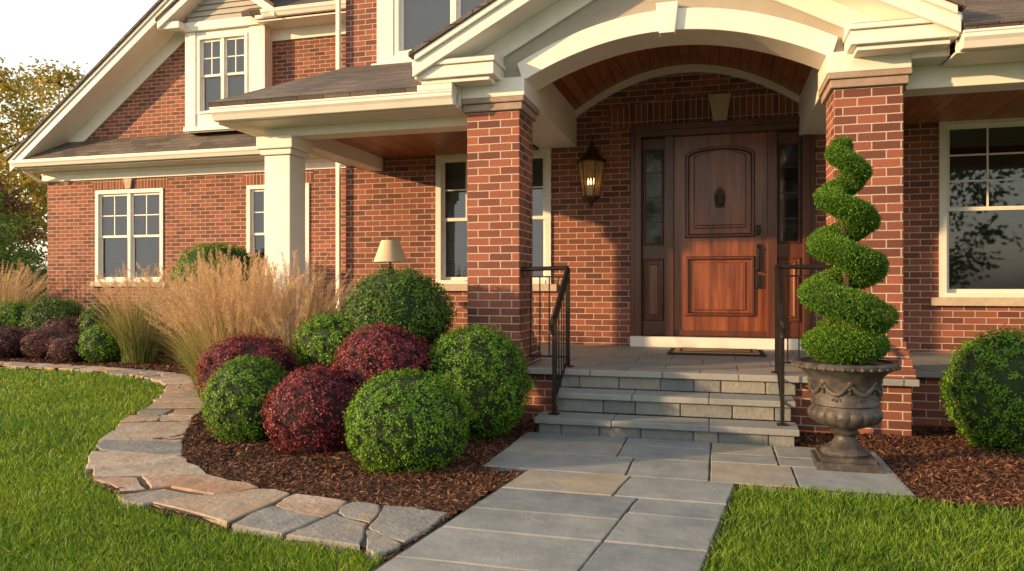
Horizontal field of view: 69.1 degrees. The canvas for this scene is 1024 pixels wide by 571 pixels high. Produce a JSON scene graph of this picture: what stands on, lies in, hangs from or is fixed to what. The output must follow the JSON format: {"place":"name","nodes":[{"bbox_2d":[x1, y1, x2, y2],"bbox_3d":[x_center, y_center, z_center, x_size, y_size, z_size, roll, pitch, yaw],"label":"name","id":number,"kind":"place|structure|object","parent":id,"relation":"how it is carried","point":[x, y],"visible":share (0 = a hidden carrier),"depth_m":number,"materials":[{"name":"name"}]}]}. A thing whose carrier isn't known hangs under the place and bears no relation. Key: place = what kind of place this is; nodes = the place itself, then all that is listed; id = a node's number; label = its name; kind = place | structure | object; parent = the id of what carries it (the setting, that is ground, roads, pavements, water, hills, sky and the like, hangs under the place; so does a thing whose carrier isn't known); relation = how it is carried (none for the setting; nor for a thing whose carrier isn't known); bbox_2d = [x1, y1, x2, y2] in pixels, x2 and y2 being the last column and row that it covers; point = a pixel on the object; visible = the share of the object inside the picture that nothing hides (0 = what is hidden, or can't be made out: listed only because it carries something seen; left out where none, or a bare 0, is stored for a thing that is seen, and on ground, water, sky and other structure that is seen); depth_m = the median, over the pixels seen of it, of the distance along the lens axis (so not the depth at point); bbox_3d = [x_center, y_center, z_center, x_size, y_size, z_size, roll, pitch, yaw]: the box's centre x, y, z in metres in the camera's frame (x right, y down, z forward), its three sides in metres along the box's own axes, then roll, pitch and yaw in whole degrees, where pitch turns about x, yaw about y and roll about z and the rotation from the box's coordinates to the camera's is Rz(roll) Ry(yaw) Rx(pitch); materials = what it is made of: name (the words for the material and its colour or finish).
{"place":"outdoors","nodes":[
{"label":"outdoors","id":0,"kind":"place"},
{"bbox_2d":[0,0,157,268],"label":"sky","id":1,"kind":"structure","parent":0,"point":[82,32],"materials":[{"name":"white"}]},
{"bbox_2d":[0,361,447,561],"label":"flagstone path","id":2,"kind":"structure","parent":0,"point":[131,454],"depth_m":4.23,"materials":[{"name":"beige stone"}]},
{"bbox_2d":[374,238,406,272],"bbox_3d":[-1.503,-0.281,9.193,0.410,0.619,0.410,0,0,16],"label":"table lamp","id":3,"kind":"object","parent":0,"point":[390,251],"visible":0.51,"depth_m":9.06,"materials":[{"name":"beige fabric"}]},
{"bbox_2d":[0,366,1023,570],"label":"ground","id":4,"kind":"structure","parent":0,"point":[316,561],"depth_m":3.77,"materials":[{"name":"green plant"}]},
{"bbox_2d":[0,253,47,304],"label":"hedge","id":5,"kind":"object","parent":4,"relation":"on","point":[43,272],"visible":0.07,"depth_m":22.83,"materials":[{"name":"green plant"}]},
{"bbox_2d":[0,221,47,304],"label":"green tree","id":6,"kind":"object","parent":4,"relation":"on","point":[4,251],"visible":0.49,"depth_m":20.59,"materials":[{"name":"green plant"}]},
{"bbox_2d":[0,174,47,267],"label":"maple tree","id":7,"kind":"object","parent":4,"relation":"on","point":[30,236],"visible":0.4,"depth_m":25.79,"materials":[{"name":"green plant"}]},
{"bbox_2d":[0,188,47,282],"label":"green tree","id":8,"kind":"object","parent":4,"relation":"on","point":[12,219],"visible":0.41,"depth_m":22.73,"materials":[{"name":"green plant"}]},
{"bbox_2d":[0,191,47,259],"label":"green tree","id":9,"kind":"object","parent":4,"relation":"on","point":[7,194],"visible":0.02,"depth_m":27.43,"materials":[{"name":"green plant"}]},
{"bbox_2d":[6,130,47,256],"bbox_3d":[-16.858,-2.947,29.431,5.751,8.574,6.117,0,0,-37],"label":"autumn tree","id":10,"kind":"object","parent":4,"relation":"on","point":[40,189],"visible":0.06,"depth_m":27.42,"materials":[{"name":"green plant"}]},
{"bbox_2d":[0,57,55,244],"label":"autumn tree","id":11,"kind":"object","parent":4,"relation":"on","point":[22,121],"visible":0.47,"depth_m":28.56,"materials":[{"name":"yellow plant"}]},
{"bbox_2d":[0,56,87,259],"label":"autumn tree","id":12,"kind":"object","parent":4,"relation":"on","point":[56,81],"visible":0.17,"depth_m":35.10,"materials":[{"name":"yellow plant"}]},
{"bbox_2d":[0,349,538,559],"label":"mulch bed","id":13,"kind":"object","parent":4,"relation":"on","point":[468,480],"visible":0.23,"depth_m":4.80,"materials":[{"name":"wood"}]},
{"bbox_2d":[0,323,31,358],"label":"heath bush","id":14,"kind":"object","parent":13,"relation":"on","point":[11,345],"visible":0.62,"depth_m":12.14,"materials":[{"name":"purple plant"}]},
{"bbox_2d":[0,299,33,327],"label":"boxwood bush","id":15,"kind":"object","parent":13,"relation":"on","point":[11,313],"visible":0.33,"depth_m":13.36,"materials":[{"name":"green plant"}]},
{"bbox_2d":[0,257,61,307],"bbox_3d":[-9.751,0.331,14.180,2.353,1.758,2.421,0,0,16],"label":"ornamental grass","id":16,"kind":"object","parent":13,"relation":"on","point":[15,294],"depth_m":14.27,"materials":[{"name":"beige plant"}]},
{"bbox_2d":[20,323,79,359],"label":"heath bush","id":17,"kind":"object","parent":13,"relation":"on","point":[36,342],"visible":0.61,"depth_m":11.87,"materials":[{"name":"purple plant"}]},
{"bbox_2d":[17,295,87,330],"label":"yew bush","id":18,"kind":"object","parent":13,"relation":"on","point":[41,313],"visible":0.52,"depth_m":13.05,"materials":[{"name":"green plant"}]},
{"bbox_2d":[39,315,82,332],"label":"heath bush","id":19,"kind":"object","parent":13,"relation":"on","point":[71,323],"visible":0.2,"depth_m":12.71,"materials":[{"name":"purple plant"}]},
{"bbox_2d":[43,333,84,362],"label":"heath bush","id":20,"kind":"object","parent":13,"relation":"on","point":[62,349],"visible":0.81,"depth_m":11.57,"materials":[{"name":"purple plant"}]},
{"bbox_2d":[76,322,120,362],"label":"boxwood bush","id":21,"kind":"object","parent":13,"relation":"on","point":[96,345],"visible":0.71,"depth_m":11.39,"materials":[{"name":"green plant"}]},
{"bbox_2d":[76,301,125,334],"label":"yew bush","id":22,"kind":"object","parent":13,"relation":"on","point":[86,322],"visible":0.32,"depth_m":12.40,"materials":[{"name":"green plant"}]},
{"bbox_2d":[71,263,198,363],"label":"ornamental grass","id":23,"kind":"object","parent":13,"relation":"on","point":[131,349],"depth_m":11.36,"materials":[{"name":"plant"}]},
{"bbox_2d":[133,297,186,353],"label":"yew bush","id":24,"kind":"object","parent":13,"relation":"on","point":[165,347],"visible":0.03,"depth_m":12.79,"materials":[{"name":"green plant"}]},
{"bbox_2d":[159,277,243,337],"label":"ornamental grass","id":25,"kind":"object","parent":13,"relation":"on","point":[192,297],"depth_m":11.40,"materials":[{"name":"beige plant"}]},
{"bbox_2d":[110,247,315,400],"bbox_3d":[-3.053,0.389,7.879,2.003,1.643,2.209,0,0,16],"label":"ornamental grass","id":26,"kind":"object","parent":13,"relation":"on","point":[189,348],"depth_m":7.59,"materials":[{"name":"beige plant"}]},
{"bbox_2d":[169,241,263,309],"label":"yew bush","id":27,"kind":"object","parent":13,"relation":"on","point":[192,257],"visible":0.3,"depth_m":12.32,"materials":[{"name":"green plant"}]},
{"bbox_2d":[124,244,338,383],"bbox_3d":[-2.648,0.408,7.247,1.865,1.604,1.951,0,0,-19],"label":"ornamental grass","id":28,"kind":"object","parent":13,"relation":"on","point":[206,282],"depth_m":6.99,"materials":[{"name":"beige plant"}]},
{"bbox_2d":[196,354,290,442],"bbox_3d":[-2.086,0.887,5.966,0.764,0.685,0.757,0,0,16],"label":"boxwood bush","id":29,"kind":"object","parent":13,"relation":"on","point":[237,390],"visible":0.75,"depth_m":5.71,"materials":[{"name":"green plant"}]},
{"bbox_2d":[193,330,304,392],"bbox_3d":[-2.284,0.741,6.450,0.849,0.704,0.903,0,0,45],"label":"barberry bush","id":30,"kind":"object","parent":13,"relation":"on","point":[232,349],"visible":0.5,"depth_m":6.26,"materials":[{"name":"red plant"}]},
{"bbox_2d":[186,248,376,373],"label":"ornamental grass","id":31,"kind":"object","parent":13,"relation":"on","point":[306,300],"depth_m":6.95,"materials":[{"name":"beige plant"}]},
{"bbox_2d":[260,363,362,455],"bbox_3d":[-1.419,0.901,5.553,0.861,0.658,0.826,0,0,16],"label":"barberry bush","id":32,"kind":"object","parent":13,"relation":"on","point":[306,408],"visible":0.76,"depth_m":5.29,"materials":[{"name":"red plant"}]},
{"bbox_2d":[291,308,352,372],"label":"boxwood bush","id":33,"kind":"object","parent":13,"relation":"on","point":[321,337],"visible":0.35,"depth_m":6.35,"materials":[{"name":"green plant"}]},
{"bbox_2d":[329,321,433,393],"bbox_3d":[-1.022,0.636,5.907,0.877,0.718,0.861,0,0,16],"label":"barberry bush","id":34,"kind":"object","parent":13,"relation":"on","point":[364,357],"visible":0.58,"depth_m":5.63,"materials":[{"name":"red plant"}]},
{"bbox_2d":[339,264,457,350],"bbox_3d":[-0.995,0.269,6.518,1.047,0.937,1.015,0,0,16],"label":"boxwood bush","id":35,"kind":"object","parent":13,"relation":"on","point":[414,302],"visible":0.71,"depth_m":6.20,"materials":[{"name":"green plant"}]},
{"bbox_2d":[342,366,472,474],"bbox_3d":[-0.695,0.877,5.008,0.891,0.707,0.880,0,0,16],"label":"boxwood bush","id":36,"kind":"object","parent":13,"relation":"on","point":[398,421],"visible":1,"depth_m":4.72,"materials":[{"name":"green plant"}]},
{"bbox_2d":[423,322,535,441],"bbox_3d":[-0.291,0.757,5.973,0.982,0.924,0.972,0,0,16],"label":"boxwood bush","id":37,"kind":"object","parent":13,"relation":"on","point":[483,368],"visible":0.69,"depth_m":5.70,"materials":[{"name":"green plant"}]},
{"bbox_2d":[48,0,1023,352],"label":"walls","id":38,"kind":"structure","parent":4,"relation":"on","point":[396,200],"depth_m":9.74,"materials":[{"name":"red brick"}]},
{"bbox_2d":[90,188,166,286],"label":"window","id":39,"kind":"structure","parent":38,"relation":"attached to","point":[129,228],"depth_m":14.29,"materials":[{"name":"white paint"}]},
{"bbox_2d":[197,32,247,113],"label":"window","id":40,"kind":"structure","parent":38,"relation":"attached to","point":[213,78],"depth_m":13.43,"materials":[{"name":"white paint"}]},
{"bbox_2d":[246,183,310,286],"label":"window","id":41,"kind":"structure","parent":38,"relation":"attached to","point":[255,217],"depth_m":13.47,"materials":[{"name":"white paint"}]},
{"bbox_2d":[394,0,485,55],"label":"window","id":42,"kind":"structure","parent":38,"relation":"attached to","point":[417,22],"depth_m":9.98,"materials":[{"name":"white paint"}]},
{"bbox_2d":[436,148,556,290],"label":"window","id":43,"kind":"structure","parent":38,"relation":"attached to","point":[451,222],"depth_m":9.78,"materials":[{"name":"white paint"}]},
{"bbox_2d":[4,0,1023,166],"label":"roof","id":44,"kind":"structure","parent":38,"relation":"on","point":[365,80],"depth_m":8.74,"materials":[{"name":"tile"}]},
{"bbox_2d":[8,0,1023,349],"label":"trim","id":45,"kind":"structure","parent":38,"relation":"attached to","point":[456,62],"depth_m":7.03,"materials":[{"name":"white paint"}]},
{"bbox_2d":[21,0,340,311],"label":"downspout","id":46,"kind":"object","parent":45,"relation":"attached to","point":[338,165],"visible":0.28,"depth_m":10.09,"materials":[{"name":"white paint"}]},
{"bbox_2d":[504,0,843,77],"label":"trim","id":47,"kind":"structure","parent":45,"relation":"on","point":[594,13],"depth_m":6.58,"materials":[{"name":"paint"}]},
{"bbox_2d":[333,45,1023,157],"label":"porch ceiling","id":48,"kind":"structure","parent":45,"relation":"attached to","point":[577,89],"depth_m":8.32,"materials":[{"name":"brown wood"}]},
{"bbox_2d":[575,139,606,206],"bbox_3d":[0.966,-1.361,9.038,0.390,0.842,0.428,0,0,16],"label":"wall lantern","id":49,"kind":"object","parent":38,"relation":"attached to","point":[592,158],"depth_m":8.96,"materials":[{"name":"brown metal"}]},
{"bbox_2d":[630,116,814,337],"bbox_3d":[2.470,-0.665,8.847,2.104,2.549,0.210,0,0,16],"label":"door frame","id":50,"kind":"object","parent":38,"relation":"attached to","point":[790,189],"visible":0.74,"depth_m":8.82,"materials":[{"name":"brown wood"}]},
{"bbox_2d":[674,132,766,336],"bbox_3d":[2.478,-0.596,8.876,1.066,2.406,0.090,0,0,16],"label":"front door","id":51,"kind":"structure","parent":50,"relation":"attached to","point":[717,292],"depth_m":8.85,"materials":[{"name":"brown wood"}]},
{"bbox_2d":[714,187,724,206],"bbox_3d":[2.462,-1.049,8.819,0.130,0.239,0.088,0,0,16],"label":"door knocker","id":52,"kind":"object","parent":51,"relation":"attached to","point":[719,196],"depth_m":8.82,"materials":[{"name":"metal"}]},
{"bbox_2d":[756,225,760,287],"bbox_3d":[2.878,-0.340,8.691,0.056,0.740,0.111,0,0,16],"label":"door handle","id":53,"kind":"object","parent":51,"relation":"attached to","point":[758,252],"visible":1,"depth_m":8.71,"materials":[{"name":"metal"}]},
{"bbox_2d":[931,118,1023,305],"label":"window","id":54,"kind":"structure","parent":38,"relation":"attached to","point":[981,208],"depth_m":8.91,"materials":[{"name":"white paint"}]},
{"bbox_2d":[297,343,959,437],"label":"porch floor","id":55,"kind":"structure","parent":4,"relation":"on","point":[906,405],"depth_m":6.46,"materials":[{"name":"grey stone"}]},
{"bbox_2d":[256,135,312,347],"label":"white column","id":56,"kind":"structure","parent":55,"relation":"on","point":[286,156],"depth_m":7.70,"materials":[{"name":"paint"}]},
{"bbox_2d":[467,110,541,365],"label":"brick pillar","id":57,"kind":"structure","parent":55,"relation":"on","point":[499,199],"depth_m":6.86,"materials":[{"name":"red brick"}]},
{"bbox_2d":[461,95,538,121],"bbox_3d":[-0.107,-1.661,7.090,0.610,0.118,0.610,0,0,16],"label":"pillar cap","id":58,"kind":"object","parent":57,"relation":"on","point":[524,105],"visible":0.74,"depth_m":6.82,"materials":[{"name":"stone"}]},
{"bbox_2d":[667,347,765,356],"bbox_3d":[2.228,0.719,8.130,1.000,0.030,0.700,0,0,16],"label":"doormat","id":59,"kind":"object","parent":55,"relation":"on","point":[716,351],"visible":1,"depth_m":7.96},
{"bbox_2d":[826,85,915,378],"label":"brick pillar","id":60,"kind":"structure","parent":55,"relation":"on","point":[869,120],"depth_m":5.97,"materials":[{"name":"red brick"}]},
{"bbox_2d":[819,68,912,103],"bbox_3d":[2.941,-1.661,6.239,0.620,0.118,0.610,0,0,16],"label":"pillar cap","id":61,"kind":"object","parent":60,"relation":"on","point":[870,78],"visible":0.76,"depth_m":5.97,"materials":[{"name":"stone"}]},
{"bbox_2d":[534,375,799,446],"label":"stone steps","id":62,"kind":"structure","parent":4,"relation":"on","point":[666,400],"depth_m":6.00,"materials":[{"name":"grey stone"}]},
{"bbox_2d":[521,266,572,414],"bbox_3d":[0.225,0.443,6.458,0.480,1.244,0.758,0,0,16],"label":"stair railing","id":63,"kind":"object","parent":62,"relation":"on","point":[563,296],"visible":0.99,"depth_m":6.54,"materials":[{"name":"metal"}]},
{"bbox_2d":[771,264,832,425],"bbox_3d":[2.325,0.443,5.872,0.480,1.244,0.758,0,0,16],"label":"stair railing","id":64,"kind":"object","parent":62,"relation":"on","point":[780,337],"visible":0.89,"depth_m":6.05,"materials":[{"name":"metal"}]},
{"bbox_2d":[791,424,1023,509],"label":"mulch bed","id":65,"kind":"object","parent":4,"relation":"on","point":[944,463],"visible":0.67,"depth_m":4.94,"materials":[{"name":"wood"}]},
{"bbox_2d":[938,324,1023,452],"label":"boxwood bush","id":66,"kind":"object","parent":65,"relation":"on","point":[984,390],"visible":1,"depth_m":5.38,"materials":[{"name":"green plant"}]},
{"bbox_2d":[372,432,916,570],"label":"bluestone walkway","id":67,"kind":"structure","parent":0,"point":[566,502],"depth_m":4.11,"materials":[{"name":"grey stone"}]},
{"bbox_2d":[791,357,901,473],"bbox_3d":[2.212,0.847,4.947,0.672,0.693,0.672,0,0,16],"label":"urn planter","id":68,"kind":"object","parent":67,"relation":"on","point":[845,399],"visible":0.95,"depth_m":4.78,"materials":[{"name":"stone"}]},
{"bbox_2d":[796,136,900,364],"bbox_3d":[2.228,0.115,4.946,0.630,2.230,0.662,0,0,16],"label":"spiral topiary","id":69,"kind":"object","parent":68,"relation":"in","point":[857,327],"visible":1,"depth_m":4.81,"materials":[{"name":"green plant"}]}
]}

